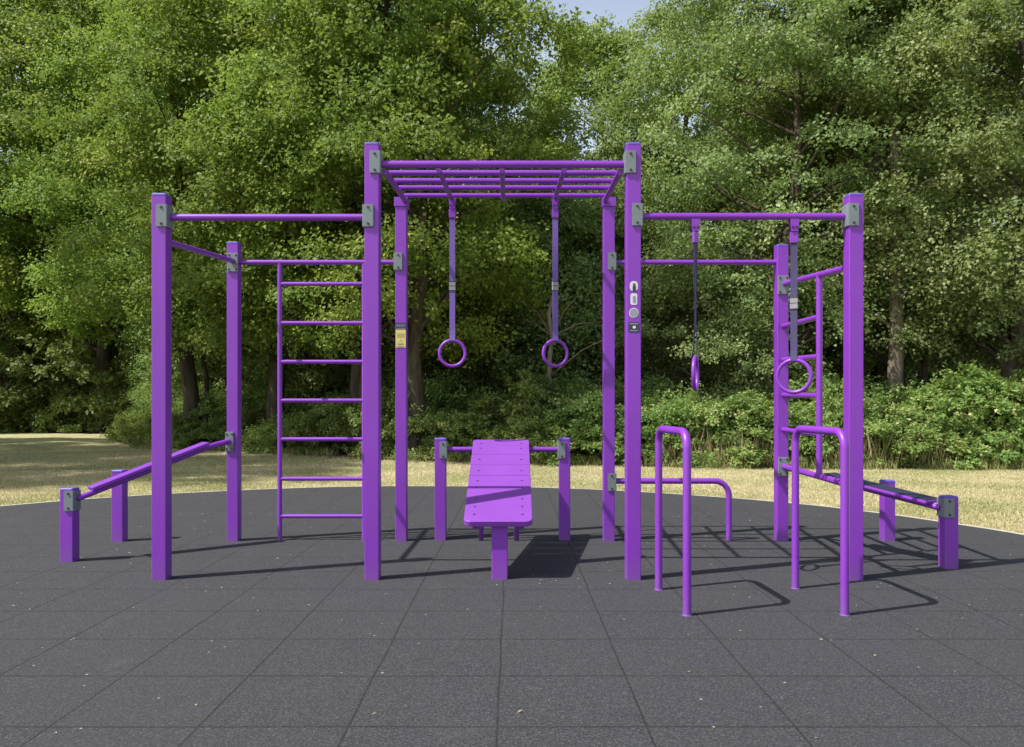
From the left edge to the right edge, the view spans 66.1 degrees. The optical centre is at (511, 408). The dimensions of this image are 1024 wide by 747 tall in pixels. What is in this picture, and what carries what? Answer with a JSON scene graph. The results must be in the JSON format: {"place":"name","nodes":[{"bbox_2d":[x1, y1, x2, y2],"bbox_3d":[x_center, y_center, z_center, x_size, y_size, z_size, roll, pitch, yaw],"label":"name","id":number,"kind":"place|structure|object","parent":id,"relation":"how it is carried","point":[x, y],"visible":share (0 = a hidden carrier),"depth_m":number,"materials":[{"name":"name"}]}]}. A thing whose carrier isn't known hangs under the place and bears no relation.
{"place":"outdoors","nodes":[
{"label":"outdoors","id":0,"kind":"place"},
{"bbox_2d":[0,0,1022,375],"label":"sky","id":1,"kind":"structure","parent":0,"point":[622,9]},
{"bbox_2d":[0,430,1023,532],"bbox_3d":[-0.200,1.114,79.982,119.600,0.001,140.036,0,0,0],"label":"woodland floor","id":2,"kind":"structure","parent":0,"point":[83,432],"depth_m":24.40,"materials":[{"name":"brown plant"}]},
{"bbox_2d":[0,397,68,431],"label":"shrub","id":3,"kind":"object","parent":2,"relation":"on","point":[4,417],"visible":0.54,"depth_m":35.97,"materials":[{"name":"green plant"}]},
{"bbox_2d":[0,0,130,431],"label":"tree","id":4,"kind":"object","parent":2,"relation":"on","point":[11,294],"visible":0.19,"depth_m":34.89,"materials":[{"name":"green plant"}]},
{"bbox_2d":[64,325,75,428],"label":"tree","id":5,"kind":"object","parent":2,"relation":"on","point":[67,385],"visible":0.02,"depth_m":38.33,"materials":[{"name":"brown plant"}]},
{"bbox_2d":[0,3,141,380],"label":"tree","id":6,"kind":"object","parent":2,"relation":"on","point":[23,312],"visible":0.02,"depth_m":37.13,"materials":[{"name":"green plant"}]},
{"bbox_2d":[32,386,113,433],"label":"shrub","id":7,"kind":"object","parent":2,"relation":"on","point":[57,407],"visible":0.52,"depth_m":35.09,"materials":[{"name":"green plant"}]},
{"bbox_2d":[78,408,115,429],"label":"shrub","id":8,"kind":"object","parent":2,"relation":"on","point":[98,420],"visible":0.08,"depth_m":35.93,"materials":[{"name":"green plant"}]},
{"bbox_2d":[0,0,199,431],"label":"tree","id":9,"kind":"object","parent":2,"relation":"on","point":[103,355],"visible":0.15,"depth_m":33.16,"materials":[{"name":"green plant"}]},
{"bbox_2d":[98,301,136,415],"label":"tree","id":10,"kind":"object","parent":2,"relation":"on","point":[121,370],"visible":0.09,"depth_m":35.95,"materials":[{"name":"brown plant"}]},
{"bbox_2d":[98,411,151,443],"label":"shrub","id":11,"kind":"object","parent":2,"relation":"on","point":[125,429],"visible":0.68,"depth_m":23.74,"materials":[{"name":"green plant"}]},
{"bbox_2d":[0,0,253,400],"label":"tree","id":12,"kind":"object","parent":2,"relation":"on","point":[37,193],"visible":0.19,"depth_m":31.28,"materials":[{"name":"green plant"}]},
{"bbox_2d":[128,402,206,448],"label":"shrub","id":13,"kind":"object","parent":2,"relation":"on","point":[177,416],"visible":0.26,"depth_m":21.98,"materials":[{"name":"green plant"}]},
{"bbox_2d":[7,0,328,447],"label":"tree","id":14,"kind":"object","parent":2,"relation":"on","point":[114,50],"visible":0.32,"depth_m":20.40,"materials":[{"name":"green plant"}]},
{"bbox_2d":[200,302,209,440],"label":"tree","id":15,"kind":"object","parent":2,"relation":"on","point":[205,376],"visible":0.2,"depth_m":22.44,"materials":[{"name":"brown plant"}]},
{"bbox_2d":[103,4,309,411],"bbox_3d":[-9.973,-6.426,28.034,9.035,15.759,9.144,0,0,18],"label":"tree","id":16,"kind":"object","parent":2,"relation":"on","point":[211,365],"visible":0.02,"depth_m":26.65,"materials":[{"name":"green plant"}]},
{"bbox_2d":[172,391,258,449],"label":"shrub","id":17,"kind":"object","parent":2,"relation":"on","point":[211,409],"visible":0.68,"depth_m":21.46,"materials":[{"name":"green plant"}]},
{"bbox_2d":[199,404,296,447],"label":"shrub","id":18,"kind":"object","parent":2,"relation":"on","point":[247,414],"visible":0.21,"depth_m":20.94,"materials":[{"name":"green plant"}]},
{"bbox_2d":[72,0,432,449],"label":"tree","id":19,"kind":"object","parent":2,"relation":"on","point":[208,276],"visible":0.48,"depth_m":18.30,"materials":[{"name":"green plant"}]},
{"bbox_2d":[242,403,346,453],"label":"shrub","id":20,"kind":"object","parent":2,"relation":"on","point":[267,426],"visible":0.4,"depth_m":19.34,"materials":[{"name":"green plant"}]},
{"bbox_2d":[183,6,410,385],"bbox_3d":[-6.349,-5.864,25.861,8.599,14.612,7.851,0,0,-35],"label":"tree","id":21,"kind":"object","parent":2,"relation":"on","point":[341,355],"depth_m":24.94,"materials":[{"name":"green plant"}]},
{"bbox_2d":[225,221,429,414],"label":"tree","id":22,"kind":"object","parent":2,"relation":"on","point":[322,377],"visible":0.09,"depth_m":21.14,"materials":[{"name":"green plant"}]},
{"bbox_2d":[282,389,393,455],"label":"shrub","id":23,"kind":"object","parent":2,"relation":"on","point":[316,416],"visible":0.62,"depth_m":18.10,"materials":[{"name":"green plant"}]},
{"bbox_2d":[172,0,533,452],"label":"tree","id":24,"kind":"object","parent":2,"relation":"on","point":[394,60],"visible":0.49,"depth_m":16.78,"materials":[{"name":"green plant"}]},
{"bbox_2d":[322,201,385,446],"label":"tree","id":25,"kind":"object","parent":2,"relation":"on","point":[354,383],"visible":0.22,"depth_m":18.51,"materials":[{"name":"brown plant"}]},
{"bbox_2d":[335,387,453,459],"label":"shrub","id":26,"kind":"object","parent":2,"relation":"on","point":[387,425],"visible":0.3,"depth_m":17.27,"materials":[{"name":"green plant"}]},
{"bbox_2d":[301,0,519,383],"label":"tree","id":27,"kind":"object","parent":2,"relation":"on","point":[471,123],"visible":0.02,"depth_m":23.59,"materials":[{"name":"green plant"}]},
{"bbox_2d":[214,0,608,458],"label":"tree","id":28,"kind":"object","parent":2,"relation":"on","point":[507,247],"visible":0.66,"depth_m":16.02,"materials":[{"name":"green plant"}]},
{"bbox_2d":[384,399,491,461],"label":"shrub","id":29,"kind":"object","parent":2,"relation":"on","point":[419,425],"visible":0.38,"depth_m":16.84,"materials":[{"name":"green plant"}]},
{"bbox_2d":[414,404,511,458],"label":"shrub","id":30,"kind":"object","parent":2,"relation":"on","point":[475,422],"visible":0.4,"depth_m":16.56,"materials":[{"name":"green plant"}]},
{"bbox_2d":[363,41,586,382],"bbox_3d":[-1.289,-5.024,24.893,6.906,12.853,7.564,0,0,26],"label":"tree","id":31,"kind":"object","parent":2,"relation":"on","point":[489,127],"visible":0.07,"depth_m":23.85,"materials":[{"name":"green plant"}]},
{"bbox_2d":[382,201,620,412],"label":"tree","id":32,"kind":"object","parent":2,"relation":"on","point":[481,377],"visible":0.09,"depth_m":21.56,"materials":[{"name":"green plant"}]},
{"bbox_2d":[448,365,561,461],"bbox_3d":[0.057,0.130,17.114,3.051,2.111,3.034,0,0,33],"label":"shrub","id":33,"kind":"object","parent":2,"relation":"on","point":[528,393],"visible":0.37,"depth_m":16.51,"materials":[{"name":"green plant"}]},
{"bbox_2d":[0,486,1023,746],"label":"rubber surface","id":34,"kind":"object","parent":2,"relation":"on","point":[106,640],"visible":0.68,"depth_m":3.74,"materials":[{"name":"rubber"}]},
{"bbox_2d":[112,469,127,541],"bbox_3d":[-3.157,0.782,6.328,0.093,0.572,0.093,0,0,0],"label":"short post","id":35,"kind":"object","parent":34,"relation":"on","point":[119,513],"visible":0.94,"depth_m":6.28,"materials":[{"name":"purple metal"}]},
{"bbox_2d":[435,438,569,579],"bbox_3d":[-0.077,0.654,5.641,1.098,0.827,1.591,0,0,0],"label":"incline bench","id":36,"kind":"object","parent":34,"relation":"on","point":[498,499],"visible":1,"depth_m":5.71,"materials":[{"name":"metal"}]},
{"bbox_2d":[60,142,957,579],"bbox_3d":[-0.086,-0.334,5.631,6.107,2.804,1.543,0,0,0],"label":"climbing frame","id":37,"kind":"object","parent":34,"relation":"on","point":[164,458],"visible":0.99,"depth_m":5.23,"materials":[{"name":"metal"}]},
{"bbox_2d":[438,198,466,367],"bbox_3d":[-0.471,-0.984,6.196,0.227,1.329,0.042,0,0,0],"label":"gymnastic ring","id":38,"kind":"object","parent":37,"relation":"hanging from","point":[452,218],"visible":1,"depth_m":6.20,"materials":[{"name":"purple plastic"}]},
{"bbox_2d":[542,198,568,367],"bbox_3d":[0.342,-0.984,6.197,0.226,1.329,0.052,0,0,-14],"label":"gymnastic ring","id":39,"kind":"object","parent":37,"relation":"hanging from","point":[555,217],"visible":1,"depth_m":6.20,"materials":[{"name":"purple plastic"}]},
{"bbox_2d":[690,219,699,391],"bbox_3d":[1.148,-0.643,4.923,0.061,1.079,0.223,0,0,10],"label":"gymnastic ring","id":40,"kind":"object","parent":37,"relation":"hanging from","point":[695,225],"visible":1,"depth_m":4.91,"materials":[{"name":"purple plastic"}]},
{"bbox_2d":[775,219,812,393],"bbox_3d":[1.765,-0.635,4.921,0.225,1.096,0.056,0,0,23],"label":"gymnastic ring","id":41,"kind":"object","parent":37,"relation":"hanging from","point":[793,226],"visible":1,"depth_m":4.92,"materials":[{"name":"purple plastic"}]},
{"bbox_2d":[13,513,1010,737],"bbox_3d":[0.242,1.070,5.441,7.257,0.023,6.084,0,0,0],"label":"leaf debris","id":42,"kind":"object","parent":34,"relation":"on","point":[497,584],"visible":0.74,"depth_m":4.10,"materials":[{"name":"plant"}]},
{"bbox_2d":[654,425,691,615],"bbox_3d":[0.883,0.584,4.343,0.052,0.969,0.628,0,0,-4],"label":"dip bar","id":43,"kind":"object","parent":34,"relation":"on","point":[681,431],"visible":1,"depth_m":4.05,"materials":[{"name":"purple metal"}]},
{"bbox_2d":[791,425,849,615],"bbox_3d":[1.699,0.584,4.360,0.052,0.969,0.653,0,0,-4],"label":"dip bar","id":44,"kind":"object","parent":34,"relation":"on","point":[840,434],"visible":1,"depth_m":4.06,"materials":[{"name":"purple metal"}]},
{"bbox_2d":[879,479,894,540],"bbox_3d":[3.028,0.824,6.345,0.093,0.489,0.093,0,0,0],"label":"short post","id":45,"kind":"object","parent":34,"relation":"on","point":[886,518],"visible":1,"depth_m":6.30,"materials":[{"name":"purple metal"}]},
{"bbox_2d":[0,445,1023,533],"bbox_3d":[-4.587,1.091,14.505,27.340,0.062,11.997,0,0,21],"label":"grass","id":46,"kind":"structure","parent":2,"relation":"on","point":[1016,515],"depth_m":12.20,"materials":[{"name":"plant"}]},
{"bbox_2d":[0,67,1023,432],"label":"wood","id":47,"kind":"object","parent":2,"relation":"on","point":[78,367],"visible":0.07,"depth_m":34.93,"materials":[{"name":"green plant"}]},
{"bbox_2d":[2,486,1023,534],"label":"sandy edging","id":48,"kind":"object","parent":2,"relation":"on","point":[654,492],"visible":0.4,"depth_m":8.75,"materials":[{"name":"beige sand"}]},
{"bbox_2d":[22,347,1022,452],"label":"undergrowth","id":49,"kind":"object","parent":2,"relation":"on","point":[435,393],"visible":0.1,"depth_m":19.24,"materials":[{"name":"green plant"}]},
{"bbox_2d":[471,391,601,466],"bbox_3d":[0.824,0.405,16.612,3.177,1.543,3.367,0,0,43],"label":"shrub","id":50,"kind":"object","parent":2,"relation":"on","point":[558,432],"visible":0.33,"depth_m":15.60,"materials":[{"name":"green plant"}]},
{"bbox_2d":[516,294,617,403],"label":"tree","id":51,"kind":"object","parent":2,"relation":"on","point":[550,374],"visible":0.61,"depth_m":17.13,"materials":[{"name":"brown plant"}]},
{"bbox_2d":[427,155,712,398],"bbox_3d":[1.327,-2.783,22.393,6.538,8.492,8.885,0,0,-34],"label":"tree","id":52,"kind":"object","parent":2,"relation":"on","point":[587,226],"visible":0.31,"depth_m":20.31,"materials":[{"name":"green plant"}]},
{"bbox_2d":[509,383,648,462],"bbox_3d":[1.479,0.332,16.573,3.147,1.718,3.132,0,0,-36],"label":"shrub","id":53,"kind":"object","parent":2,"relation":"on","point":[575,403],"visible":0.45,"depth_m":15.74,"materials":[{"name":"green plant"}]},
{"bbox_2d":[501,10,698,385],"bbox_3d":[2.606,-6.215,27.909,8.198,15.327,7.681,0,0,0],"label":"tree","id":54,"kind":"object","parent":2,"relation":"on","point":[600,38],"visible":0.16,"depth_m":26.52,"materials":[{"name":"green plant"}]},
{"bbox_2d":[207,440,1023,469],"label":"tall grass","id":55,"kind":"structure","parent":2,"relation":"on","point":[991,464],"depth_m":14.60,"materials":[{"name":"plant"}]},
{"bbox_2d":[484,156,753,398],"bbox_3d":[3.139,-2.783,22.491,8.885,8.492,6.538,0,0,-25],"label":"tree","id":56,"kind":"object","parent":2,"relation":"on","point":[655,186],"visible":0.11,"depth_m":20.82,"materials":[{"name":"green plant"}]},
{"bbox_2d":[566,383,677,466],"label":"shrub","id":57,"kind":"object","parent":2,"relation":"on","point":[619,449],"visible":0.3,"depth_m":15.29,"materials":[{"name":"green plant"}]},
{"bbox_2d":[594,394,715,462],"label":"shrub","id":58,"kind":"object","parent":2,"relation":"on","point":[666,408],"visible":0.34,"depth_m":15.21,"materials":[{"name":"green plant"}]},
{"bbox_2d":[574,0,822,385],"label":"tree","id":59,"kind":"object","parent":2,"relation":"on","point":[617,143],"visible":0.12,"depth_m":24.31,"materials":[{"name":"green plant"}]},
{"bbox_2d":[586,240,833,407],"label":"tree","id":60,"kind":"object","parent":2,"relation":"on","point":[648,301],"visible":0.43,"depth_m":17.68,"materials":[{"name":"green plant"}]},
{"bbox_2d":[641,378,791,468],"bbox_3d":[3.961,0.273,15.833,3.177,1.830,3.367,0,0,-31],"label":"shrub","id":61,"kind":"object","parent":2,"relation":"on","point":[697,414],"visible":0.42,"depth_m":15.04,"materials":[{"name":"green plant"}]},
{"bbox_2d":[687,228,804,391],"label":"tree","id":62,"kind":"object","parent":2,"relation":"on","point":[738,356],"visible":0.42,"depth_m":17.97,"materials":[{"name":"brown plant"}]},
{"bbox_2d":[689,387,815,467],"bbox_3d":[4.791,0.375,15.536,2.730,1.589,2.715,0,0,-43],"label":"shrub","id":63,"kind":"object","parent":2,"relation":"on","point":[756,404],"visible":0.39,"depth_m":14.87,"materials":[{"name":"green plant"}]},
{"bbox_2d":[720,400,839,468],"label":"shrub","id":64,"kind":"object","parent":2,"relation":"on","point":[795,414],"visible":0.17,"depth_m":14.76,"materials":[{"name":"green plant"}]},
{"bbox_2d":[720,285,841,397],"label":"tree","id":65,"kind":"object","parent":2,"relation":"on","point":[771,376],"visible":0.2,"depth_m":17.58,"materials":[{"name":"brown plant"}]},
{"bbox_2d":[585,0,979,383],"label":"tree","id":66,"kind":"object","parent":2,"relation":"on","point":[670,72],"visible":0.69,"depth_m":17.13,"materials":[{"name":"green plant"}]},
{"bbox_2d":[667,21,911,384],"bbox_3d":[9.483,-6.083,26.753,8.824,15.050,7.876,0,0,40],"label":"tree","id":67,"kind":"object","parent":2,"relation":"on","point":[721,205],"visible":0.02,"depth_m":25.69,"materials":[{"name":"green plant"}]},
{"bbox_2d":[641,420,1023,468],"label":"weed stalks","id":68,"kind":"object","parent":2,"relation":"on","point":[922,458],"visible":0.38,"depth_m":14.58,"materials":[{"name":"plant"}]},
{"bbox_2d":[771,377,923,461],"bbox_3d":[6.406,0.263,15.565,3.177,1.851,3.367,0,0,16],"label":"shrub","id":69,"kind":"object","parent":2,"relation":"on","point":[828,414],"visible":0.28,"depth_m":14.90,"materials":[{"name":"green plant"}]},
{"bbox_2d":[688,0,1022,397],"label":"tree","id":70,"kind":"object","parent":2,"relation":"on","point":[835,357],"visible":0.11,"depth_m":19.16,"materials":[{"name":"green plant"}]},
{"bbox_2d":[730,11,1006,398],"bbox_3d":[11.419,-6.291,25.069,8.981,15.478,8.874,0,0,-11],"label":"tree","id":71,"kind":"object","parent":2,"relation":"on","point":[880,370],"visible":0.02,"depth_m":24.36,"materials":[{"name":"green plant"}]},
{"bbox_2d":[726,0,1023,400],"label":"tree","id":72,"kind":"object","parent":2,"relation":"on","point":[948,289],"visible":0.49,"depth_m":16.90,"materials":[{"name":"green plant"}]},
{"bbox_2d":[803,393,962,468],"bbox_3d":[7.153,0.437,15.449,3.132,1.487,3.147,0,0,-29],"label":"shrub","id":73,"kind":"object","parent":2,"relation":"on","point":[907,408],"visible":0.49,"depth_m":14.56,"materials":[{"name":"green plant"}]},
{"bbox_2d":[842,119,960,405],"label":"tree","id":74,"kind":"object","parent":2,"relation":"on","point":[895,369],"visible":0.37,"depth_m":17.18,"materials":[{"name":"brown plant"}]},
{"bbox_2d":[815,0,1023,382],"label":"tree","id":75,"kind":"object","parent":2,"relation":"on","point":[1012,358],"visible":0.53,"depth_m":16.16,"materials":[{"name":"green plant"}]},
{"bbox_2d":[821,2,1023,391],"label":"tree","id":76,"kind":"object","parent":2,"relation":"on","point":[1013,149],"visible":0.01,"depth_m":23.89,"materials":[{"name":"green plant"}]},
{"bbox_2d":[887,199,965,385],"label":"tree","id":77,"kind":"object","parent":2,"relation":"on","point":[924,371],"visible":0.1,"depth_m":18.57,"materials":[{"name":"brown plant"}]},
{"bbox_2d":[879,381,993,466],"bbox_3d":[8.140,0.324,15.717,2.875,1.697,2.890,0,0,-39],"label":"shrub","id":78,"kind":"object","parent":2,"relation":"on","point":[966,439],"visible":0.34,"depth_m":14.76,"materials":[{"name":"green plant"}]},
{"bbox_2d":[903,360,1023,470],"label":"shrub","id":79,"kind":"object","parent":2,"relation":"on","point":[975,387],"visible":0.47,"depth_m":14.82,"materials":[{"name":"green plant"}]},
{"bbox_2d":[947,372,1023,469],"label":"shrub","id":80,"kind":"object","parent":2,"relation":"on","point":[979,423],"visible":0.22,"depth_m":15.04,"materials":[{"name":"green plant"}]},
{"bbox_2d":[965,367,1023,440],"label":"shrub","id":81,"kind":"object","parent":2,"relation":"on","point":[1017,397],"visible":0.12,"depth_m":15.31,"materials":[{"name":"green plant"}]}
]}

